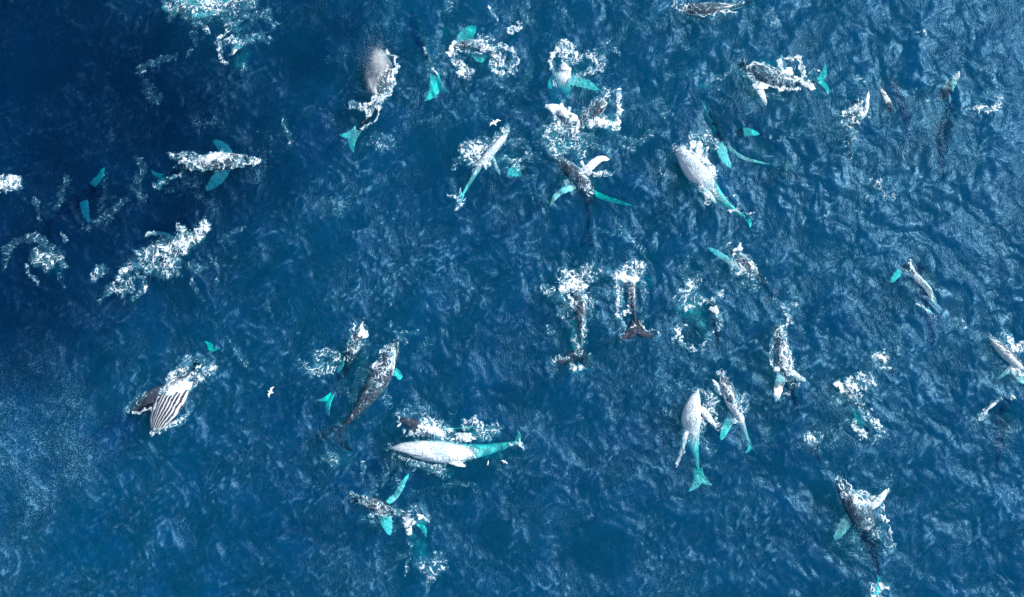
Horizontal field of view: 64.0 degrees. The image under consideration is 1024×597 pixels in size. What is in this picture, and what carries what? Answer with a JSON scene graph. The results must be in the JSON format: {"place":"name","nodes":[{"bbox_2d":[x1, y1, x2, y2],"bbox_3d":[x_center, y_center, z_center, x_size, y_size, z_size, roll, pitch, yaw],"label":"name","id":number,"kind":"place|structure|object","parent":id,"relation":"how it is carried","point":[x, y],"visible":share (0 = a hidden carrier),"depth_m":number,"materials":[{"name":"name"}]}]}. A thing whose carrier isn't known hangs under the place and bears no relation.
{"place":"outdoors","nodes":[
{"label":"outdoors","id":0,"kind":"place"},
{"bbox_2d":[489,119,500,126],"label":"seabird","id":1,"kind":"object","parent":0,"point":[495,121],"visible":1,"depth_m":103.41,"materials":[{"name":"white"}]},
{"bbox_2d":[0,0,1023,596],"bbox_3d":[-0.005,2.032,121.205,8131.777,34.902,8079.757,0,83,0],"label":"water","id":2,"kind":"structure","parent":0,"point":[104,108],"depth_m":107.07,"materials":[{"name":"blue liquid"}]},
{"bbox_2d":[0,174,36,199],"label":"sea foam","id":3,"kind":"object","parent":2,"relation":"on","point":[9,179],"visible":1,"depth_m":106.23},
{"bbox_2d":[5,233,65,281],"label":"sea foam","id":4,"kind":"object","parent":2,"relation":"on","point":[40,256],"visible":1,"depth_m":105.14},
{"bbox_2d":[90,219,218,299],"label":"sea foam","id":5,"kind":"object","parent":2,"relation":"on","point":[204,228],"visible":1,"depth_m":105.22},
{"bbox_2d":[109,225,206,300],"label":"humpback whale","id":6,"kind":"object","parent":2,"relation":"on","point":[141,272],"visible":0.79,"depth_m":106.14},
{"bbox_2d":[127,355,217,435],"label":"sea foam","id":7,"kind":"object","parent":2,"relation":"on","point":[186,385],"visible":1,"depth_m":102.71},
{"bbox_2d":[130,341,219,431],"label":"humpback whale","id":8,"kind":"object","parent":2,"relation":"on","point":[166,410],"visible":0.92,"depth_m":102.14},
{"bbox_2d":[161,0,232,17],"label":"humpback whale","id":9,"kind":"object","parent":2,"relation":"on","point":[180,12],"visible":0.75,"depth_m":110.02},
{"bbox_2d":[138,151,260,193],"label":"sea foam","id":10,"kind":"object","parent":2,"relation":"on","point":[209,158],"visible":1,"depth_m":106.41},
{"bbox_2d":[164,0,273,32],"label":"sea foam","id":11,"kind":"object","parent":2,"relation":"on","point":[207,4],"visible":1,"depth_m":109.28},
{"bbox_2d":[192,153,257,168],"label":"humpback whale","id":12,"kind":"object","parent":2,"relation":"on","point":[228,162],"visible":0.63,"depth_m":106.56},
{"bbox_2d":[217,20,253,70],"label":"sea foam","id":13,"kind":"object","parent":2,"relation":"on","point":[218,49],"visible":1,"depth_m":108.38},
{"bbox_2d":[228,32,246,87],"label":"humpback whale","id":14,"kind":"object","parent":2,"relation":"on","point":[242,53],"visible":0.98,"depth_m":111.26},
{"bbox_2d":[299,348,339,377],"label":"sea foam","id":15,"kind":"object","parent":2,"relation":"on","point":[335,352],"visible":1,"depth_m":103.55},
{"bbox_2d":[318,320,363,415],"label":"humpback whale","id":16,"kind":"object","parent":2,"relation":"on","point":[345,367],"visible":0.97,"depth_m":104.30},
{"bbox_2d":[314,338,401,450],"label":"humpback whale","id":17,"kind":"object","parent":2,"relation":"on","point":[365,401],"visible":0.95,"depth_m":102.89},
{"bbox_2d":[338,50,393,152],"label":"humpback whale","id":18,"kind":"object","parent":2,"relation":"on","point":[352,134],"visible":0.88,"depth_m":107.77},
{"bbox_2d":[358,36,386,85],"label":"spray droplets","id":19,"kind":"object","parent":18,"relation":"on","point":[378,64],"visible":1,"depth_m":107.00,"materials":[{"name":"white liquid"}]},
{"bbox_2d":[349,49,399,148],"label":"sea foam","id":20,"kind":"object","parent":2,"relation":"on","point":[373,90],"visible":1,"depth_m":107.53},
{"bbox_2d":[349,323,406,369],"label":"sea foam","id":21,"kind":"object","parent":2,"relation":"on","point":[363,333],"visible":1,"depth_m":103.60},
{"bbox_2d":[350,474,428,536],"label":"humpback whale","id":22,"kind":"object","parent":2,"relation":"on","point":[386,521],"visible":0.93,"depth_m":101.74},
{"bbox_2d":[350,493,446,581],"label":"sea foam","id":23,"kind":"object","parent":2,"relation":"on","point":[408,521],"visible":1,"depth_m":101.11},
{"bbox_2d":[409,10,448,100],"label":"humpback whale","id":24,"kind":"object","parent":2,"relation":"on","point":[419,35],"visible":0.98,"depth_m":110.06},
{"bbox_2d":[400,417,479,437],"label":"humpback whale","id":25,"kind":"object","parent":2,"relation":"on","point":[412,423],"visible":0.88,"depth_m":102.38},
{"bbox_2d":[390,430,523,466],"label":"humpback whale","id":26,"kind":"object","parent":2,"relation":"on","point":[419,447],"visible":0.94,"depth_m":101.92},
{"bbox_2d":[393,409,523,473],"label":"sea foam","id":27,"kind":"object","parent":2,"relation":"on","point":[463,436],"visible":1,"depth_m":102.38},
{"bbox_2d":[458,126,509,207],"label":"humpback whale","id":28,"kind":"object","parent":2,"relation":"on","point":[476,168],"visible":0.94,"depth_m":106.97},
{"bbox_2d":[453,25,516,67],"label":"humpback whale","id":29,"kind":"object","parent":2,"relation":"on","point":[466,34],"visible":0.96,"depth_m":109.08},
{"bbox_2d":[446,6,532,79],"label":"sea foam","id":30,"kind":"object","parent":2,"relation":"on","point":[463,70],"visible":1,"depth_m":108.26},
{"bbox_2d":[447,125,531,209],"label":"sea foam","id":31,"kind":"object","parent":2,"relation":"on","point":[478,149],"visible":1,"depth_m":106.95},
{"bbox_2d":[506,155,532,196],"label":"humpback whale","id":32,"kind":"object","parent":2,"relation":"on","point":[515,173],"visible":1,"depth_m":107.48},
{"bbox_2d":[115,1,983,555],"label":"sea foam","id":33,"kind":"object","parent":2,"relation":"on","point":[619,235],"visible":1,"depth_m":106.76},
{"bbox_2d":[549,109,578,155],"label":"humpback whale","id":34,"kind":"object","parent":2,"relation":"on","point":[569,124],"visible":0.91,"depth_m":107.68},
{"bbox_2d":[547,66,597,119],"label":"humpback whale","id":35,"kind":"object","parent":2,"relation":"on","point":[560,92],"visible":0.91,"depth_m":108.87},
{"bbox_2d":[540,263,607,370],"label":"sea foam","id":36,"kind":"object","parent":2,"relation":"on","point":[572,285],"visible":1,"depth_m":104.70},
{"bbox_2d":[554,269,596,367],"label":"humpback whale","id":37,"kind":"object","parent":2,"relation":"on","point":[580,312],"visible":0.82,"depth_m":104.00},
{"bbox_2d":[547,39,605,75],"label":"sea foam","id":38,"kind":"object","parent":2,"relation":"on","point":[564,66],"visible":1,"depth_m":108.41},
{"bbox_2d":[543,85,623,183],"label":"sea foam","id":39,"kind":"object","parent":2,"relation":"on","point":[560,108],"visible":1,"depth_m":107.26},
{"bbox_2d":[565,97,612,143],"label":"humpback whale","id":40,"kind":"object","parent":2,"relation":"on","point":[597,109],"visible":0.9,"depth_m":107.26},
{"bbox_2d":[550,152,632,248],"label":"humpback whale","id":41,"kind":"object","parent":2,"relation":"on","point":[571,175],"visible":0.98,"depth_m":106.78},
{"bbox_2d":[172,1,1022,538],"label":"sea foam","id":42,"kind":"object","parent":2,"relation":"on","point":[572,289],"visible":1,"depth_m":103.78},
{"bbox_2d":[611,260,658,334],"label":"sea foam","id":43,"kind":"object","parent":2,"relation":"on","point":[624,277],"visible":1,"depth_m":104.80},
{"bbox_2d":[618,256,655,339],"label":"humpback whale","id":44,"kind":"object","parent":2,"relation":"on","point":[637,329],"visible":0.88,"depth_m":104.09},
{"bbox_2d":[606,40,670,150],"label":"sea foam","id":45,"kind":"object","parent":2,"relation":"on","point":[649,129],"visible":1,"depth_m":107.14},
{"bbox_2d":[663,389,722,464],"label":"sea foam","id":46,"kind":"object","parent":2,"relation":"on","point":[708,414],"visible":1,"depth_m":102.66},
{"bbox_2d":[676,390,714,491],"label":"humpback whale","id":47,"kind":"object","parent":2,"relation":"on","point":[699,478],"visible":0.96,"depth_m":102.61},
{"bbox_2d":[686,300,707,326],"bbox_3d":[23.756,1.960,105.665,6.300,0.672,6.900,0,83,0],"label":"humpback whale","id":48,"kind":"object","parent":2,"relation":"on","point":[700,316],"depth_m":105.80},
{"bbox_2d":[672,274,723,351],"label":"sea foam","id":49,"kind":"object","parent":2,"relation":"on","point":[712,309],"visible":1,"depth_m":104.42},
{"bbox_2d":[673,146,753,226],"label":"humpback whale","id":50,"kind":"object","parent":2,"relation":"on","point":[702,177],"visible":0.9,"depth_m":106.28},
{"bbox_2d":[673,1,754,16],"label":"humpback whale","id":51,"kind":"object","parent":2,"relation":"on","point":[711,10],"visible":0.94,"depth_m":109.12},
{"bbox_2d":[711,300,721,351],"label":"humpback whale","id":52,"kind":"object","parent":2,"relation":"on","point":[715,320],"visible":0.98,"depth_m":104.81},
{"bbox_2d":[680,130,754,214],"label":"sea foam","id":53,"kind":"object","parent":2,"relation":"on","point":[703,160],"visible":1,"depth_m":106.55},
{"bbox_2d":[676,2,778,48],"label":"sea foam","id":54,"kind":"object","parent":2,"relation":"on","point":[728,11],"visible":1,"depth_m":109.07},
{"bbox_2d":[714,371,748,422],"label":"sea foam","id":55,"kind":"object","parent":2,"relation":"on","point":[736,411],"visible":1,"depth_m":102.54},
{"bbox_2d":[712,372,754,452],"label":"humpback whale","id":56,"kind":"object","parent":2,"relation":"on","point":[730,416],"visible":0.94,"depth_m":103.05},
{"bbox_2d":[702,99,767,168],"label":"humpback whale","id":57,"kind":"object","parent":2,"relation":"on","point":[714,123],"visible":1,"depth_m":107.84},
{"bbox_2d":[707,246,779,305],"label":"humpback whale","id":58,"kind":"object","parent":2,"relation":"on","point":[767,300],"visible":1,"depth_m":105.47},
{"bbox_2d":[726,242,767,288],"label":"sea foam","id":59,"kind":"object","parent":2,"relation":"on","point":[739,248],"visible":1,"depth_m":105.07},
{"bbox_2d":[731,106,781,151],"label":"humpback whale","id":60,"kind":"object","parent":2,"relation":"on","point":[755,127],"visible":1,"depth_m":111.43},
{"bbox_2d":[740,54,819,91],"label":"sea foam","id":61,"kind":"object","parent":2,"relation":"on","point":[763,85],"visible":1,"depth_m":108.01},
{"bbox_2d":[738,62,828,105],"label":"humpback whale","id":62,"kind":"object","parent":2,"relation":"on","point":[763,74],"visible":0.9,"depth_m":108.02},
{"bbox_2d":[769,298,797,395],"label":"sea foam","id":63,"kind":"object","parent":2,"relation":"on","point":[782,355],"visible":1,"depth_m":103.25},
{"bbox_2d":[773,322,805,418],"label":"humpback whale","id":64,"kind":"object","parent":2,"relation":"on","point":[792,390],"visible":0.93,"depth_m":103.47},
{"bbox_2d":[785,155,810,202],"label":"humpback whale","id":65,"kind":"object","parent":2,"relation":"on","point":[789,165],"visible":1,"depth_m":108.70},
{"bbox_2d":[804,431,822,444],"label":"sea foam","id":66,"kind":"object","parent":2,"relation":"on","point":[810,438],"visible":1,"depth_m":102.33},
{"bbox_2d":[808,433,820,463],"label":"humpback whale","id":67,"kind":"object","parent":2,"relation":"on","point":[816,452],"visible":0.98,"depth_m":103.06},
{"bbox_2d":[834,98,868,158],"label":"sea foam","id":68,"kind":"object","parent":2,"relation":"on","point":[862,113],"visible":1,"depth_m":107.48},
{"bbox_2d":[837,384,870,442],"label":"humpback whale","id":69,"kind":"object","parent":2,"relation":"on","point":[858,410],"visible":0.91,"depth_m":103.87},
{"bbox_2d":[845,91,868,167],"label":"humpback whale","id":70,"kind":"object","parent":2,"relation":"on","point":[850,136],"visible":0.95,"depth_m":108.07},
{"bbox_2d":[831,371,888,443],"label":"sea foam","id":71,"kind":"object","parent":2,"relation":"on","point":[841,388],"visible":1,"depth_m":103.07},
{"bbox_2d":[833,480,891,594],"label":"humpback whale","id":72,"kind":"object","parent":2,"relation":"on","point":[848,520],"visible":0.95,"depth_m":101.49},
{"bbox_2d":[840,477,895,596],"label":"sea foam","id":73,"kind":"object","parent":2,"relation":"on","point":[873,505],"visible":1,"depth_m":100.91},
{"bbox_2d":[860,177,897,201],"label":"sea foam","id":74,"kind":"object","parent":2,"relation":"on","point":[877,181],"visible":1,"depth_m":106.09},
{"bbox_2d":[872,349,891,369],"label":"sea foam","id":75,"kind":"object","parent":2,"relation":"on","point":[880,356],"visible":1,"depth_m":103.65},
{"bbox_2d":[875,353,895,375],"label":"humpback whale","id":76,"kind":"object","parent":2,"relation":"on","point":[885,364],"visible":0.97,"depth_m":104.01},
{"bbox_2d":[880,75,911,140],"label":"humpback whale","id":77,"kind":"object","parent":2,"relation":"on","point":[902,97],"visible":1,"depth_m":110.34},
{"bbox_2d":[890,250,937,346],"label":"humpback whale","id":78,"kind":"object","parent":2,"relation":"on","point":[921,275],"visible":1,"depth_m":106.12},
{"bbox_2d":[856,29,1002,113],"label":"sea foam","id":79,"kind":"object","parent":2,"relation":"on","point":[982,107],"visible":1,"depth_m":107.44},
{"bbox_2d":[908,259,966,328],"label":"sea foam","id":80,"kind":"object","parent":2,"relation":"on","point":[965,327],"visible":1,"depth_m":104.26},
{"bbox_2d":[937,71,959,178],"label":"humpback whale","id":81,"kind":"object","parent":2,"relation":"on","point":[946,125],"visible":1,"depth_m":108.79},
{"bbox_2d":[983,394,1012,468],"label":"humpback whale","id":82,"kind":"object","parent":2,"relation":"on","point":[1003,423],"visible":0.98,"depth_m":104.92},
{"bbox_2d":[978,329,1023,420],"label":"sea foam","id":83,"kind":"object","parent":2,"relation":"on","point":[1013,346],"visible":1,"depth_m":103.63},
{"bbox_2d":[987,336,1023,383],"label":"humpback whale","id":84,"kind":"object","parent":2,"relation":"on","point":[1012,363],"visible":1,"depth_m":103.65}
]}

